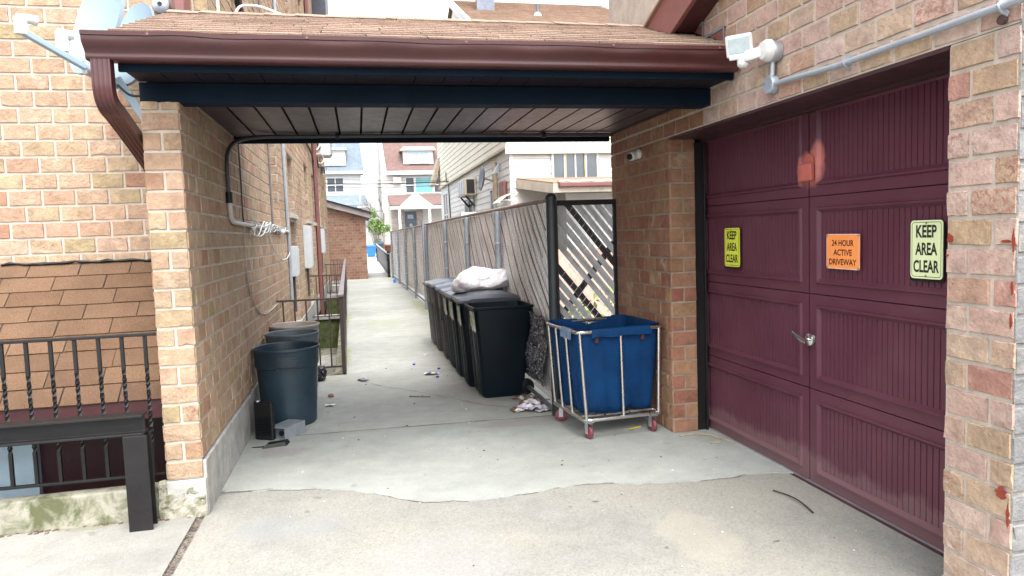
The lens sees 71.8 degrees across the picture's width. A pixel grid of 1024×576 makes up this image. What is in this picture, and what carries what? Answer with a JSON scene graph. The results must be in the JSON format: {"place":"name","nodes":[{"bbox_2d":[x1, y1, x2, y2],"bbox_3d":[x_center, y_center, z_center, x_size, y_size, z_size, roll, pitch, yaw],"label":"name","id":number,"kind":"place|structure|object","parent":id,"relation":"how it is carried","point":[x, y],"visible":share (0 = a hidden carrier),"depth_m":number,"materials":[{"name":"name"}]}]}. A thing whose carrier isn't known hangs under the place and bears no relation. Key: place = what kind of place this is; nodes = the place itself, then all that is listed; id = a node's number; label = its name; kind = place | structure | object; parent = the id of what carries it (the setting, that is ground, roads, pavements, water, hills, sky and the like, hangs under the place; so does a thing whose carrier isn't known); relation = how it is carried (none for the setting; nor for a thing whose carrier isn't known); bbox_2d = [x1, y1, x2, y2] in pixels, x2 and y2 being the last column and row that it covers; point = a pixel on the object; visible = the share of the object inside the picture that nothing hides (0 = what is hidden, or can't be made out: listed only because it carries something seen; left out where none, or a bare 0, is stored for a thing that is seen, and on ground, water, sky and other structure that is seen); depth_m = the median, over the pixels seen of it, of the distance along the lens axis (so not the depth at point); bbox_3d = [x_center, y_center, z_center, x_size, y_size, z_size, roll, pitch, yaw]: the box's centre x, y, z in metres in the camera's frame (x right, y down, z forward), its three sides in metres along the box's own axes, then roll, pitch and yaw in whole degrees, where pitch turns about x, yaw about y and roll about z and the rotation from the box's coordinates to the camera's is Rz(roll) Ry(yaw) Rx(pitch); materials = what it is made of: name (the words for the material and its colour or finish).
{"place":"outdoors","nodes":[
{"label":"outdoors","id":0,"kind":"place"},
{"bbox_2d":[0,516,196,575],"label":"side pavement","id":1,"kind":"structure","parent":0,"point":[115,549],"depth_m":3.62,"materials":[{"name":"concrete"}]},
{"bbox_2d":[0,411,157,531],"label":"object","id":2,"kind":"object","parent":1,"relation":"on","point":[131,430],"visible":1,"depth_m":3.82,"materials":[{"name":"black metal"}]},
{"bbox_2d":[0,517,190,537],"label":"grit","id":3,"kind":"object","parent":1,"relation":"on","point":[38,532],"visible":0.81,"depth_m":3.90,"materials":[{"name":"gravel"}]},
{"bbox_2d":[252,439,289,448],"bbox_3d":[-1.832,1.190,5.381,0.281,0.029,0.094,-4,5,-23],"label":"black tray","id":4,"kind":"object","parent":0,"point":[280,443],"visible":1,"depth_m":5.37,"materials":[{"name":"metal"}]},
{"bbox_2d":[367,241,384,272],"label":"pavement","id":5,"kind":"structure","parent":0,"point":[374,266],"depth_m":36.33,"materials":[{"name":"concrete"}]},
{"bbox_2d":[324,143,367,208],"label":"white house","id":6,"kind":"structure","parent":5,"relation":"on","point":[344,163],"depth_m":55.83,"materials":[{"name":"paint"}]},
{"bbox_2d":[325,151,334,163],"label":"window","id":7,"kind":"structure","parent":6,"relation":"in","point":[331,160],"depth_m":55.36,"materials":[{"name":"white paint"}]},
{"bbox_2d":[326,177,344,192],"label":"window","id":8,"kind":"structure","parent":6,"relation":"in","point":[339,179],"depth_m":55.84,"materials":[{"name":"white paint"}]},
{"bbox_2d":[367,245,375,256],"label":"bin","id":9,"kind":"object","parent":5,"relation":"on","point":[371,250],"visible":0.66,"depth_m":44.03,"materials":[{"name":"blue plastic"}]},
{"bbox_2d":[359,186,388,244],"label":"bare tree","id":10,"kind":"object","parent":5,"relation":"on","point":[369,209],"visible":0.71,"depth_m":50.77,"materials":[{"name":"grey plant"}]},
{"bbox_2d":[366,207,390,244],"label":"green shrub","id":11,"kind":"object","parent":5,"relation":"on","point":[376,226],"visible":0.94,"depth_m":48.16,"materials":[{"name":"green plant"}]},
{"bbox_2d":[366,230,391,249],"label":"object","id":12,"kind":"object","parent":5,"relation":"on","point":[385,238],"visible":0.14,"depth_m":49.05,"materials":[{"name":"white paint"}]},
{"bbox_2d":[377,143,441,243],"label":"red roof house","id":13,"kind":"structure","parent":5,"relation":"on","point":[404,206],"depth_m":55.09,"materials":[{"name":"white"}]},
{"bbox_2d":[405,177,414,193],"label":"window","id":14,"kind":"structure","parent":13,"relation":"in","point":[408,190],"depth_m":55.10,"materials":[{"name":"white paint"}]},
{"bbox_2d":[405,211,416,227],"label":"door","id":15,"kind":"structure","parent":13,"relation":"in","point":[410,216],"depth_m":55.24,"materials":[{"name":"paint"}]},
{"bbox_2d":[409,150,429,163],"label":"window","id":16,"kind":"structure","parent":13,"relation":"in","point":[415,156],"depth_m":55.12,"materials":[{"name":"glass"}]},
{"bbox_2d":[415,176,433,192],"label":"window","id":17,"kind":"structure","parent":13,"relation":"in","point":[423,187],"depth_m":55.33,"materials":[{"name":"glass"}]},
{"bbox_2d":[434,176,440,192],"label":"window","id":18,"kind":"structure","parent":13,"relation":"in","point":[436,190],"depth_m":55.56,"materials":[{"name":"white paint"}]},
{"bbox_2d":[375,242,383,248],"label":"bin","id":19,"kind":"object","parent":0,"point":[380,244],"visible":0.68,"depth_m":44.43,"materials":[{"name":"plastic"}]},
{"bbox_2d":[165,276,632,575],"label":"ground","id":20,"kind":"structure","parent":0,"point":[194,530],"depth_m":3.91,"materials":[{"name":"concrete"}]},
{"bbox_2d":[0,0,330,519],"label":"brick building","id":21,"kind":"structure","parent":20,"relation":"on","point":[77,182],"depth_m":4.74,"materials":[{"name":"brick"}]},
{"bbox_2d":[13,0,125,74],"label":"satellite dish","id":22,"kind":"object","parent":21,"relation":"attached to","point":[99,14],"visible":0.71,"depth_m":4.18,"materials":[{"name":"grey paint"}]},
{"bbox_2d":[116,84,139,96],"bbox_3d":[-2.367,-1.224,4.380,0.194,0.094,0.026,-1,4,13],"label":"cable","id":23,"kind":"object","parent":22,"relation":"hanging from","point":[124,91],"visible":0.77,"depth_m":4.38,"materials":[{"name":"black metal"}]},
{"bbox_2d":[0,258,162,421],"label":"lean to roof","id":24,"kind":"object","parent":21,"relation":"attached to","point":[43,300],"visible":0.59,"depth_m":4.44,"materials":[{"name":"brown"}]},
{"bbox_2d":[0,418,167,535],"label":"wall","id":25,"kind":"structure","parent":21,"relation":"in","point":[45,508],"depth_m":4.75,"materials":[{"name":"concrete"}]},
{"bbox_2d":[0,332,165,490],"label":"metal railing","id":26,"kind":"object","parent":25,"relation":"on","point":[61,481],"visible":0.72,"depth_m":3.96,"materials":[{"name":"metal"}]},
{"bbox_2d":[0,418,167,498],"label":"door","id":27,"kind":"structure","parent":25,"relation":"in","point":[94,448],"depth_m":4.88,"materials":[{"name":"red paint"}]},
{"bbox_2d":[86,3,154,91],"bbox_3d":[-2.569,-1.486,4.590,0.477,0.759,0.352,-4,5,-30],"label":"satellite dish","id":28,"kind":"object","parent":21,"relation":"attached to","point":[138,11],"visible":0.17,"depth_m":4.64,"materials":[{"name":"grey paint"}]},
{"bbox_2d":[115,76,140,119],"bbox_3d":[-2.457,-1.220,4.560,0.183,0.272,0.060,-4,5,-20],"label":"mount strut","id":29,"kind":"object","parent":21,"relation":"attached to","point":[132,101],"visible":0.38,"depth_m":4.53,"materials":[{"name":"grey paint"}]},
{"bbox_2d":[152,0,170,13],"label":"junction box","id":30,"kind":"object","parent":21,"relation":"attached to","point":[160,6],"visible":0.94,"depth_m":4.78,"materials":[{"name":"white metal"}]},
{"bbox_2d":[172,0,189,10],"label":"drain pipe","id":31,"kind":"object","parent":21,"relation":"attached to","point":[180,4],"depth_m":4.75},
{"bbox_2d":[234,0,243,11],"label":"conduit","id":32,"kind":"object","parent":21,"relation":"attached to","point":[238,3],"visible":0.07,"depth_m":5.89,"materials":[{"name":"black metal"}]},
{"bbox_2d":[237,144,243,221],"bbox_3d":[-2.246,-0.879,5.855,0.012,0.723,0.060,-3,4,-12],"label":"cable","id":33,"kind":"object","parent":21,"relation":"attached to","point":[240,183],"visible":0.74,"depth_m":5.86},
{"bbox_2d":[258,0,273,226],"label":"vertical cable","id":34,"kind":"object","parent":21,"relation":"attached to","point":[270,182],"visible":0.51,"depth_m":7.86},
{"bbox_2d":[250,217,289,259],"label":"white cables","id":35,"kind":"object","parent":21,"relation":"attached to","point":[259,225],"visible":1,"depth_m":7.10,"materials":[{"name":"plastic"}]},
{"bbox_2d":[273,0,293,299],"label":"vertical conduit","id":36,"kind":"object","parent":21,"relation":"attached to","point":[286,208],"visible":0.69,"depth_m":9.48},
{"bbox_2d":[276,158,298,219],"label":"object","id":37,"kind":"structure","parent":21,"relation":"in","point":[293,216],"depth_m":10.38,"materials":[{"name":"white plastic"}]},
{"bbox_2d":[291,246,299,311],"bbox_3d":[-3.033,-0.127,9.915,0.110,0.920,0.340,-3,4,-12],"label":"meter box","id":38,"kind":"object","parent":21,"relation":"attached to","point":[295,258],"visible":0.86,"depth_m":9.75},
{"bbox_2d":[297,248,299,273],"bbox_3d":[-2.993,-0.379,9.907,0.010,0.360,0.280,-3,4,-12],"label":"door","id":39,"kind":"structure","parent":38,"relation":"in","point":[298,259],"depth_m":9.85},
{"bbox_2d":[303,226,313,295],"bbox_3d":[-3.633,-0.486,12.663,0.130,1.250,0.500,-3,4,-12],"label":"meter box","id":40,"kind":"object","parent":21,"relation":"attached to","point":[308,247],"visible":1,"depth_m":12.41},
{"bbox_2d":[310,227,313,265],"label":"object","id":41,"kind":"structure","parent":40,"relation":"in","point":[311,238],"depth_m":12.57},
{"bbox_2d":[304,0,323,314],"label":"drain pipe","id":42,"kind":"object","parent":21,"relation":"attached to","point":[316,201],"visible":0.43,"depth_m":16.28,"materials":[{"name":"metal"}]},
{"bbox_2d":[306,144,324,173],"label":"overhead cables","id":43,"kind":"object","parent":21,"relation":"attached to","point":[322,168],"visible":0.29,"depth_m":18.05,"materials":[{"name":"black metal"}]},
{"bbox_2d":[311,143,326,174],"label":"cable coils","id":44,"kind":"object","parent":21,"relation":"attached to","point":[322,157],"visible":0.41,"depth_m":18.60,"materials":[{"name":"white plastic"}]},
{"bbox_2d":[320,229,325,272],"bbox_3d":[-4.767,-0.939,17.821,0.130,1.100,0.500,-3,4,-12],"label":"meter box","id":45,"kind":"object","parent":21,"relation":"attached to","point":[323,245],"visible":0.78,"depth_m":17.58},
{"bbox_2d":[318,143,331,157],"bbox_3d":[-5.288,-3.936,19.862,0.417,0.500,0.700,-3,4,-12],"label":"wall air conditioner","id":46,"kind":"object","parent":21,"relation":"attached to","point":[325,150],"depth_m":19.55,"materials":[{"name":"white plastic"}]},
{"bbox_2d":[79,9,738,171],"bbox_3d":[-0.588,-0.465,5.078,3.533,2.899,2.590,-3,4,-12],"label":"entrance canopy","id":47,"kind":"object","parent":21,"relation":"attached to","point":[237,75],"visible":0.84,"depth_m":4.06,"materials":[{"name":"metal"}]},
{"bbox_2d":[235,4,278,12],"bbox_3d":[-1.718,-1.935,4.973,0.446,0.199,0.332,-3,4,-12],"label":"cable","id":48,"kind":"object","parent":47,"relation":"on","point":[251,5],"visible":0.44,"depth_m":5.07,"materials":[{"name":"white plastic"}]},
{"bbox_2d":[225,132,612,232],"bbox_3d":[-1.053,-1.037,7.664,3.130,0.733,4.473,-3,4,-12],"label":"bent conduit","id":49,"kind":"object","parent":21,"relation":"attached to","point":[229,197],"visible":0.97,"depth_m":5.71,"materials":[{"name":"black metal"}]},
{"bbox_2d":[243,226,277,314],"bbox_3d":[-2.416,-0.161,6.855,0.015,0.851,1.985,-3,4,-12],"label":"cable","id":50,"kind":"object","parent":49,"relation":"hanging from","point":[247,276],"visible":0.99,"depth_m":5.92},
{"bbox_2d":[163,516,202,575],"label":"leaf litter","id":51,"kind":"object","parent":20,"relation":"on","point":[184,544],"visible":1,"depth_m":3.63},
{"bbox_2d":[315,285,347,375],"bbox_3d":[-4.030,0.909,16.211,0.760,0.950,16.600,-3,4,-12],"label":"areaway","id":52,"kind":"object","parent":20,"relation":"on","point":[325,341],"visible":0.16,"depth_m":14.45,"materials":[{"name":"concrete"}]},
{"bbox_2d":[276,258,346,373],"bbox_3d":[-4.013,0.021,15.990,0.738,0.953,16.320,-3,4,-12],"label":"stair railing","id":53,"kind":"object","parent":52,"relation":"on","point":[342,298],"visible":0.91,"depth_m":8.15,"materials":[{"name":"metal"}]},
{"bbox_2d":[327,200,370,280],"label":"brick shed","id":54,"kind":"structure","parent":20,"relation":"on","point":[347,231],"depth_m":27.49,"materials":[{"name":"brown brick"}]},
{"bbox_2d":[376,244,390,276],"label":"metal gate","id":55,"kind":"structure","parent":20,"relation":"on","point":[382,257],"depth_m":32.07,"materials":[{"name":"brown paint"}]},
{"bbox_2d":[429,0,611,249],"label":"cream house","id":56,"kind":"structure","parent":20,"relation":"on","point":[481,176],"depth_m":20.49,"materials":[{"name":"white"}]},
{"bbox_2d":[326,179,438,180],"bbox_3d":[-4.747,-4.706,30.444,10.000,0.219,0.014,-3,4,-12],"label":"utility wire","id":57,"kind":"object","parent":56,"relation":"attached to","point":[382,180],"visible":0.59,"depth_m":30.24,"materials":[{"name":"black metal"}]},
{"bbox_2d":[326,185,441,187],"bbox_3d":[-4.737,-4.420,30.465,10.000,0.157,0.017,-3,4,-12],"label":"utility wire","id":58,"kind":"object","parent":56,"relation":"attached to","point":[375,187],"visible":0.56,"depth_m":30.17,"materials":[{"name":"black metal"}]},
{"bbox_2d":[326,181,448,184],"bbox_3d":[-4.742,-4.570,30.454,10.001,0.181,0.038,-3,4,-12],"label":"utility wire","id":59,"kind":"object","parent":56,"relation":"attached to","point":[381,183],"visible":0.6,"depth_m":30.20,"materials":[{"name":"black metal"}]},
{"bbox_2d":[443,190,449,221],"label":"column","id":60,"kind":"structure","parent":56,"relation":"in","point":[445,194],"depth_m":32.69,"materials":[{"name":"white paint"}]},
{"bbox_2d":[464,196,474,211],"bbox_3d":[-1.568,-2.438,26.216,0.050,1.940,2.140,-3,4,-12],"label":"window","id":61,"kind":"structure","parent":56,"relation":"in","point":[472,208],"depth_m":26.08,"materials":[{"name":"white paint"}]},
{"bbox_2d":[490,188,495,208],"bbox_3d":[-0.569,-2.224,21.627,0.050,1.660,0.660,-3,4,-12],"label":"window","id":62,"kind":"structure","parent":56,"relation":"in","point":[492,206],"depth_m":21.73,"materials":[{"name":"white paint"}]},
{"bbox_2d":[551,153,598,177],"bbox_3d":[1.753,-3.394,19.593,1.360,0.780,0.050,-3,4,-12],"label":"window","id":63,"kind":"structure","parent":56,"relation":"in","point":[575,161],"depth_m":19.60,"materials":[{"name":"glass"}]},
{"bbox_2d":[569,285,613,323],"bbox_3d":[0.864,0.462,7.992,0.963,1.023,0.770,-3,4,-12],"label":"weed clump","id":64,"kind":"object","parent":20,"relation":"on","point":[594,304],"visible":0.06,"depth_m":8.08,"materials":[{"name":"green plant"}]},
{"bbox_2d":[609,0,1023,575],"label":"brick garage","id":65,"kind":"structure","parent":20,"relation":"on","point":[881,386],"depth_m":3.70,"materials":[{"name":"brown brick"}]},
{"bbox_2d":[627,149,641,160],"bbox_3d":[0.981,-1.076,5.721,0.111,0.097,0.091,-3,4,-12],"label":"security camera","id":66,"kind":"object","parent":65,"relation":"attached to","point":[634,155],"visible":1,"depth_m":5.70,"materials":[{"name":"white plastic"}]},
{"bbox_2d":[725,32,782,68],"bbox_3d":[1.335,-1.308,3.871,0.136,0.180,0.309,-6,6,-44],"label":"security light","id":67,"kind":"object","parent":65,"relation":"attached to","point":[742,51],"visible":1,"depth_m":3.86,"materials":[{"name":"white plastic"}]},
{"bbox_2d":[705,74,949,553],"bbox_3d":[1.741,0.035,4.172,0.112,2.280,2.705,-3,4,-12],"label":"garage door","id":68,"kind":"structure","parent":65,"relation":"in","point":[835,378],"depth_m":3.93,"materials":[{"name":"red paint"}]},
{"bbox_2d":[724,228,740,268],"bbox_3d":[1.552,-0.280,4.984,0.015,0.286,0.216,-3,4,-12],"label":"sign","id":69,"kind":"object","parent":68,"relation":"attached to","point":[732,236],"visible":1,"depth_m":4.97,"materials":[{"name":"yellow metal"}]},
{"bbox_2d":[826,234,859,269],"bbox_3d":[1.799,-0.198,3.847,0.008,0.194,0.269,-3,4,-12],"label":"sign","id":70,"kind":"object","parent":68,"relation":"attached to","point":[843,251],"visible":1,"depth_m":3.84,"materials":[{"name":"orange"}]},
{"bbox_2d":[910,220,945,282],"bbox_3d":[1.924,-0.172,3.283,0.015,0.286,0.204,-3,4,-12],"label":"sign","id":71,"kind":"object","parent":68,"relation":"attached to","point":[927,249],"visible":1,"depth_m":3.27,"materials":[{"name":"yellow metal"}]},
{"bbox_2d":[763,0,1023,93],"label":"conduit run","id":72,"kind":"object","parent":65,"relation":"attached to","point":[772,82],"visible":1,"depth_m":2.98,"materials":[{"name":"metal"}]},
{"bbox_2d":[996,15,1008,24],"bbox_3d":[1.730,-0.946,2.494,0.020,0.031,0.032,-3,4,-12],"label":"rusty plug","id":73,"kind":"object","parent":65,"relation":"attached to","point":[1002,20],"visible":1,"depth_m":2.49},
{"bbox_2d":[250,272,568,438],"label":"path","id":74,"kind":"structure","parent":0,"point":[377,314],"depth_m":7.75,"materials":[{"name":"concrete"}]},
{"bbox_2d":[252,341,319,424],"bbox_3d":[-1.917,0.823,6.059,0.557,0.665,0.557,-3,5,-16],"label":"round trash can","id":75,"kind":"object","parent":74,"relation":"on","point":[287,371],"visible":0.78,"depth_m":5.86,"materials":[{"name":"plastic"}]},
{"bbox_2d":[274,419,305,439],"bbox_3d":[-1.804,1.135,5.669,0.158,0.096,0.260,0,5,20],"label":"metal box","id":76,"kind":"object","parent":74,"relation":"on","point":[288,428],"visible":0.93,"depth_m":5.62,"materials":[{"name":"grey metal"}]},
{"bbox_2d":[264,329,318,398],"bbox_3d":[-2.096,0.763,6.796,0.505,0.685,0.505,-4,5,-20],"label":"round trash can","id":77,"kind":"object","parent":74,"relation":"on","point":[293,335],"visible":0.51,"depth_m":6.69,"materials":[{"name":"grey plastic"}]},
{"bbox_2d":[269,321,319,338],"bbox_3d":[-2.267,0.720,7.412,0.520,0.690,0.520,-2,4,-6],"label":"round trash can","id":78,"kind":"object","parent":74,"relation":"on","point":[296,325],"visible":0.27,"depth_m":7.47,"materials":[{"name":"beige plastic"}]},
{"bbox_2d":[318,365,326,380],"bbox_3d":[-2.131,0.943,7.858,0.145,0.181,0.186,-3,4,-12],"label":"black bag","id":79,"kind":"object","parent":74,"relation":"on","point":[322,372],"visible":0.73,"depth_m":7.80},
{"bbox_2d":[385,253,393,271],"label":"plinth","id":80,"kind":"structure","parent":74,"relation":"on","point":[390,263],"depth_m":32.27,"materials":[{"name":"concrete"}]},
{"bbox_2d":[383,244,392,252],"bbox_3d":[-5.677,-1.811,32.490,0.460,0.380,0.460,-3,4,-12],"label":"flower pot","id":81,"kind":"object","parent":80,"relation":"on","point":[387,247],"visible":0.69,"depth_m":32.33,"materials":[{"name":"ceramic"}]},
{"bbox_2d":[255,415,550,438],"bbox_3d":[-0.827,1.136,5.812,2.583,0.001,0.023,-3,4,-10],"label":"crack","id":82,"kind":"object","parent":74,"relation":"on","point":[422,425],"visible":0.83,"depth_m":5.83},
{"bbox_2d":[423,277,455,344],"bbox_3d":[-0.901,0.321,10.341,0.729,0.950,0.550,-3,4,-12],"label":"wheeled bin","id":83,"kind":"object","parent":74,"relation":"on","point":[429,303],"visible":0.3,"depth_m":10.17,"materials":[{"name":"grey plastic"}]},
{"bbox_2d":[426,278,455,351],"bbox_3d":[-0.765,0.352,9.738,0.729,0.970,0.550,-3,4,-14],"label":"wheeled bin","id":84,"kind":"object","parent":74,"relation":"on","point":[435,312],"visible":0.27,"depth_m":9.53,"materials":[{"name":"black plastic"}]},
{"bbox_2d":[434,282,452,358],"bbox_3d":[-0.608,0.393,9.090,0.729,0.975,0.550,-3,4,-9],"label":"wheeled bin","id":85,"kind":"object","parent":74,"relation":"on","point":[438,287],"visible":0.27,"depth_m":8.87,"materials":[{"name":"black plastic"}]},
{"bbox_2d":[438,287,454,367],"bbox_3d":[-0.472,0.438,8.473,0.729,0.970,0.550,-3,4,-12],"label":"wheeled bin","id":86,"kind":"object","parent":74,"relation":"on","point":[442,291],"visible":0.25,"depth_m":8.29,"materials":[{"name":"black plastic"}]},
{"bbox_2d":[390,198,551,409],"bbox_3d":[-2.228,-0.595,16.968,0.187,1.910,22.610,-3,4,-13],"label":"chain link fence","id":87,"kind":"object","parent":74,"relation":"on","point":[513,241],"visible":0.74,"depth_m":8.55,"materials":[{"name":"metal"}]},
{"bbox_2d":[525,311,546,387],"bbox_3d":[0.191,0.538,6.577,0.096,0.620,0.851,-3,4,-12],"label":"torn netting","id":88,"kind":"object","parent":87,"relation":"hanging from","point":[536,348],"visible":0.81,"depth_m":6.44,"materials":[{"name":"fabric"}]},
{"bbox_2d":[556,199,618,323],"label":"lattice gate","id":89,"kind":"structure","parent":87,"relation":"attached to","point":[590,270],"depth_m":6.23,"materials":[{"name":"wood"}]},
{"bbox_2d":[443,289,502,376],"bbox_3d":[-0.360,0.473,7.962,0.729,0.970,0.550,-3,4,-13],"label":"wheeled bin","id":90,"kind":"object","parent":74,"relation":"on","point":[448,295],"visible":0.27,"depth_m":7.76,"materials":[{"name":"black plastic"}]},
{"bbox_2d":[451,266,508,292],"bbox_3d":[-0.326,-0.107,7.732,0.692,0.284,0.486,-6,5,-16],"label":"rubbish bag","id":91,"kind":"object","parent":90,"relation":"on","point":[473,279],"visible":0.85,"depth_m":7.55,"materials":[{"name":"plastic"}]},
{"bbox_2d":[452,290,519,386],"bbox_3d":[-0.230,0.508,7.437,0.729,0.970,0.550,-3,4,-11],"label":"wheeled bin","id":92,"kind":"object","parent":74,"relation":"on","point":[460,300],"visible":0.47,"depth_m":7.20,"materials":[{"name":"black plastic"}]},
{"bbox_2d":[464,300,533,397],"bbox_3d":[-0.077,0.580,6.928,0.685,0.892,0.540,-3,4,-14],"label":"wheeled bin","id":93,"kind":"object","parent":74,"relation":"on","point":[499,332],"visible":0.83,"depth_m":6.71,"materials":[{"name":"black plastic"}]},
{"bbox_2d":[510,399,548,411],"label":"paper litter","id":94,"kind":"object","parent":74,"relation":"on","point":[532,404],"visible":0.94,"depth_m":6.20,"materials":[{"name":"white paper"}]},
{"bbox_2d":[512,392,548,401],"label":"dead leaves","id":95,"kind":"object","parent":74,"relation":"on","point":[523,397],"visible":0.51,"depth_m":6.62,"materials":[{"name":"brown plant"}]},
{"bbox_2d":[545,193,560,415],"bbox_3d":[0.355,0.146,5.956,0.100,1.884,0.100,-3,4,-12],"label":"fence post","id":96,"kind":"object","parent":74,"relation":"on","point":[552,248],"visible":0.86,"depth_m":5.90,"materials":[{"name":"metal"}]},
{"bbox_2d":[328,0,608,293],"label":"sky","id":97,"kind":"structure","parent":0,"point":[380,8],"materials":[{"name":"white"}]},
{"bbox_2d":[460,212,493,218],"bbox_3d":[-0.396,-0.477,13.731,1.150,2.000,0.200,-3,4,-12],"label":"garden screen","id":98,"kind":"object","parent":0,"point":[463,213],"visible":0.14,"depth_m":13.46,"materials":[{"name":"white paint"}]},
{"bbox_2d":[222,409,792,501],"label":"driveway rear","id":99,"kind":"structure","parent":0,"point":[406,463],"depth_m":4.87,"materials":[{"name":"grey concrete"}]},
{"bbox_2d":[254,400,275,439],"bbox_3d":[-1.958,1.042,5.582,0.206,0.303,0.094,-1,5,17],"label":"black plastic box","id":100,"kind":"object","parent":99,"relation":"on","point":[264,420],"visible":1,"depth_m":5.55,"materials":[{"name":"plastic"}]},
{"bbox_2d":[546,314,661,438],"bbox_3d":[0.723,0.679,5.617,0.778,0.839,0.764,-3,4,-12],"label":"laundry cart","id":101,"kind":"object","parent":99,"relation":"on","point":[605,366],"visible":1,"depth_m":5.34,"materials":[{"name":"fabric"}]},
{"bbox_2d":[679,433,735,443],"bbox_3d":[1.439,1.103,5.170,0.168,0.018,0.401,-6,6,-42],"label":"dry twig","id":102,"kind":"object","parent":99,"relation":"on","point":[683,435],"visible":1,"depth_m":5.24,"materials":[{"name":"wood"}]},
{"bbox_2d":[172,473,943,575],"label":"driveway","id":103,"kind":"structure","parent":0,"point":[551,532],"depth_m":3.64,"materials":[{"name":"concrete"}]},
{"bbox_2d":[289,366,856,568],"bbox_3d":[-0.350,1.124,5.741,3.145,0.006,6.711,-3,4,-12],"label":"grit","id":104,"kind":"object","parent":103,"relation":"on","point":[497,459],"visible":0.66,"depth_m":4.84,"materials":[{"name":"gravel"}]},
{"bbox_2d":[773,490,813,512],"bbox_3d":[1.581,1.188,3.962,0.030,0.017,0.352,-3,4,-15],"label":"black strip","id":105,"kind":"object","parent":103,"relation":"on","point":[794,498],"visible":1,"depth_m":3.96,"materials":[{"name":"rubber"}]},
{"bbox_2d":[558,248,613,318],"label":"wall","id":106,"kind":"structure","parent":0,"point":[563,264],"depth_m":12.57,"materials":[{"name":"beige paint"}]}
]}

